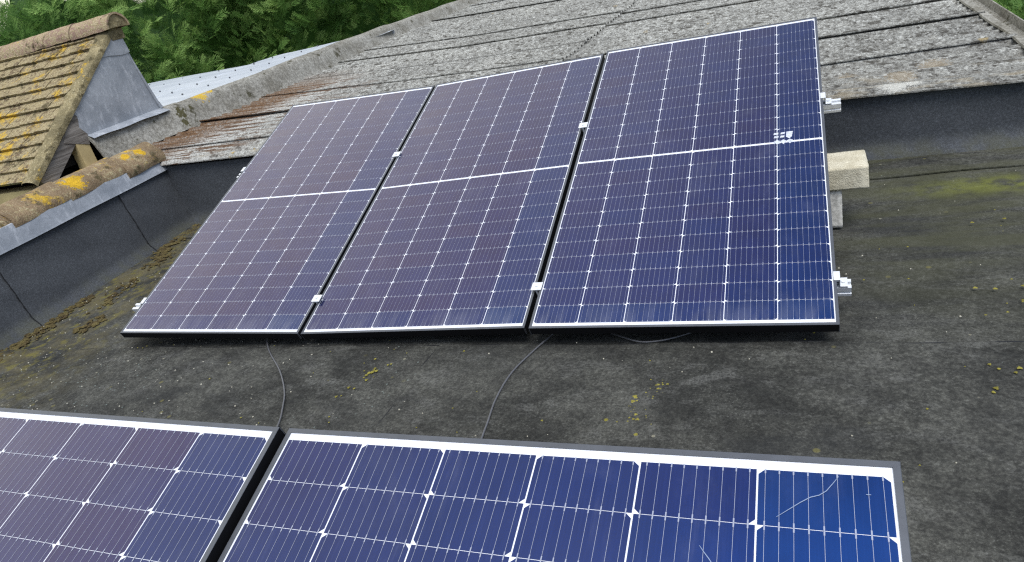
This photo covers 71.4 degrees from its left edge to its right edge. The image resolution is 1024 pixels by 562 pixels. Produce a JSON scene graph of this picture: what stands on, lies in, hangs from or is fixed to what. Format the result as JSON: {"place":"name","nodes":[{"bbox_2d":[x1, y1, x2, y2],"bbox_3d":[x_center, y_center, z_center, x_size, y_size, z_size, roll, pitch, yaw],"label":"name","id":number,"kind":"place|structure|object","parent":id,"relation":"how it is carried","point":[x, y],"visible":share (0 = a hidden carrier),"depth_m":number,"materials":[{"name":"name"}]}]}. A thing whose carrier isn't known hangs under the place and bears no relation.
{"place":"outdoors","nodes":[
{"label":"outdoors","id":0,"kind":"place"},
{"bbox_2d":[0,0,143,21],"label":"sky","id":1,"kind":"structure","parent":0,"point":[2,1],"materials":[{"name":"white"}]},
{"bbox_2d":[8,146,1023,349],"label":"flat roof","id":2,"kind":"structure","parent":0,"point":[947,252],"depth_m":2.74,"materials":[{"name":"fabric"}]},
{"bbox_2d":[0,142,194,349],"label":"parapet wall","id":3,"kind":"structure","parent":2,"relation":"on","point":[71,239],"depth_m":4.49,"materials":[{"name":"fabric"}]},
{"bbox_2d":[0,224,200,361],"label":"moss","id":4,"kind":"object","parent":2,"relation":"on","point":[163,251],"visible":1,"depth_m":4.19,"materials":[{"name":"plant"}]},
{"bbox_2d":[0,345,439,432],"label":"felt sheet","id":5,"kind":"object","parent":2,"relation":"on","point":[312,402],"visible":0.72,"depth_m":2.95,"materials":[{"name":"black"}]},
{"bbox_2d":[266,338,284,426],"bbox_3d":[-0.968,0.436,2.774,0.204,0.006,2.104,-15,25,-3],"label":"cable","id":6,"kind":"object","parent":5,"relation":"on","point":[282,383],"visible":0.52,"depth_m":2.81,"materials":[{"name":"grey plastic"}]},
{"bbox_2d":[132,271,851,311],"bbox_3d":[-0.394,0.078,2.992,3.291,0.122,0.040,-2,46,23],"label":"mounting rail","id":7,"kind":"object","parent":2,"relation":"on","point":[844,287],"visible":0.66,"depth_m":2.37,"materials":[{"name":"metal"}]},
{"bbox_2d":[120,85,434,338],"bbox_3d":[-1.170,-0.452,3.862,1.040,0.036,1.926,-1,46,21],"label":"solar panel","id":8,"kind":"object","parent":7,"relation":"attached to","point":[261,254],"visible":1,"depth_m":3.68,"materials":[{"name":"blue"}]},
{"bbox_2d":[301,54,604,338],"bbox_3d":[-0.199,-0.492,3.472,1.040,0.035,1.926,-3,46,23],"label":"solar panel","id":9,"kind":"object","parent":7,"relation":"attached to","point":[455,232],"visible":1,"depth_m":3.28,"materials":[{"name":"blue"}]},
{"bbox_2d":[528,17,839,333],"bbox_3d":[0.771,-0.540,3.036,1.040,0.038,1.926,-2,46,23],"label":"solar panel","id":10,"kind":"object","parent":7,"relation":"on","point":[697,199],"visible":1,"depth_m":2.82,"materials":[{"name":"blue"}]},
{"bbox_2d":[3,170,1015,462],"bbox_3d":[-0.412,0.218,2.958,4.976,0.004,2.564,-3,27,23],"label":"grit","id":11,"kind":"object","parent":2,"relation":"on","point":[351,394],"visible":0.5,"depth_m":3.07,"materials":[{"name":"grey gravel"}]},
{"bbox_2d":[236,92,840,177],"bbox_3d":[-0.125,-0.689,3.649,3.291,0.122,0.041,-2,46,23],"label":"mounting rail","id":12,"kind":"object","parent":2,"relation":"on","point":[830,105],"visible":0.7,"depth_m":3.02,"materials":[{"name":"metal"}]},
{"bbox_2d":[178,149,1023,238],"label":"felt sheet","id":13,"kind":"object","parent":2,"relation":"on","point":[947,163],"visible":0.16,"depth_m":3.33,"materials":[{"name":"black"}]},
{"bbox_2d":[613,333,690,342],"bbox_3d":[0.551,0.151,2.592,0.686,0.006,0.260,-5,26,19],"label":"cable","id":14,"kind":"object","parent":2,"relation":"on","point":[651,341],"visible":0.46,"depth_m":2.50,"materials":[{"name":"grey plastic"}]},
{"bbox_2d":[372,340,1023,561],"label":"felt sheet","id":15,"kind":"object","parent":2,"relation":"on","point":[813,398],"visible":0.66,"depth_m":2.08,"materials":[{"name":"black"}]},
{"bbox_2d":[0,408,285,561],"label":"solar panel","id":16,"kind":"object","parent":15,"relation":"on","point":[79,487],"visible":0.99,"depth_m":1.36,"materials":[{"name":"blue"}]},
{"bbox_2d":[481,334,553,438],"bbox_3d":[-0.014,0.425,2.308,0.152,0.006,1.601,-2,27,24],"label":"cable","id":17,"kind":"object","parent":15,"relation":"on","point":[527,356],"visible":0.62,"depth_m":2.47,"materials":[{"name":"grey plastic"}]},
{"bbox_2d":[19,209,1023,482],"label":"lichen","id":18,"kind":"object","parent":15,"relation":"on","point":[667,383],"visible":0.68,"depth_m":2.25},
{"bbox_2d":[218,428,911,561],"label":"solar panel","id":19,"kind":"object","parent":15,"relation":"on","point":[332,496],"visible":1,"depth_m":1.08,"materials":[{"name":"blue"}]},
{"bbox_2d":[830,191,842,227],"bbox_3d":[1.288,-0.329,3.045,0.219,0.170,0.156,-3,27,23],"label":"concrete block","id":20,"kind":"object","parent":2,"relation":"on","point":[836,207],"depth_m":2.95,"materials":[{"name":"grey concrete"}]},
{"bbox_2d":[827,150,868,190],"bbox_3d":[1.253,-0.453,3.006,0.441,0.096,0.208,-3,27,23],"label":"concrete block","id":21,"kind":"object","parent":20,"relation":"on","point":[848,170],"depth_m":2.88,"materials":[{"name":"beige concrete"}]},
{"label":"ground","id":22,"kind":"structure","parent":0,"visible":0},
{"bbox_2d":[0,12,169,203],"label":"tiled building","id":23,"kind":"structure","parent":22,"relation":"on","point":[66,91],"depth_m":5.74,"materials":[{"name":"tile"}]},
{"bbox_2d":[0,0,469,83],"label":"conifer hedge","id":24,"kind":"object","parent":22,"relation":"on","point":[167,39],"visible":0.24,"depth_m":12.74,"materials":[{"name":"green plant"}]},
{"bbox_2d":[79,0,1023,224],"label":"outbuilding","id":25,"kind":"structure","parent":22,"relation":"on","point":[906,78],"depth_m":5.79,"materials":[{"name":"concrete"}]},
{"bbox_2d":[993,0,1023,19],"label":"conifer hedge","id":26,"kind":"object","parent":22,"relation":"on","point":[1015,7],"depth_m":8.73,"materials":[{"name":"green plant"}]}
]}

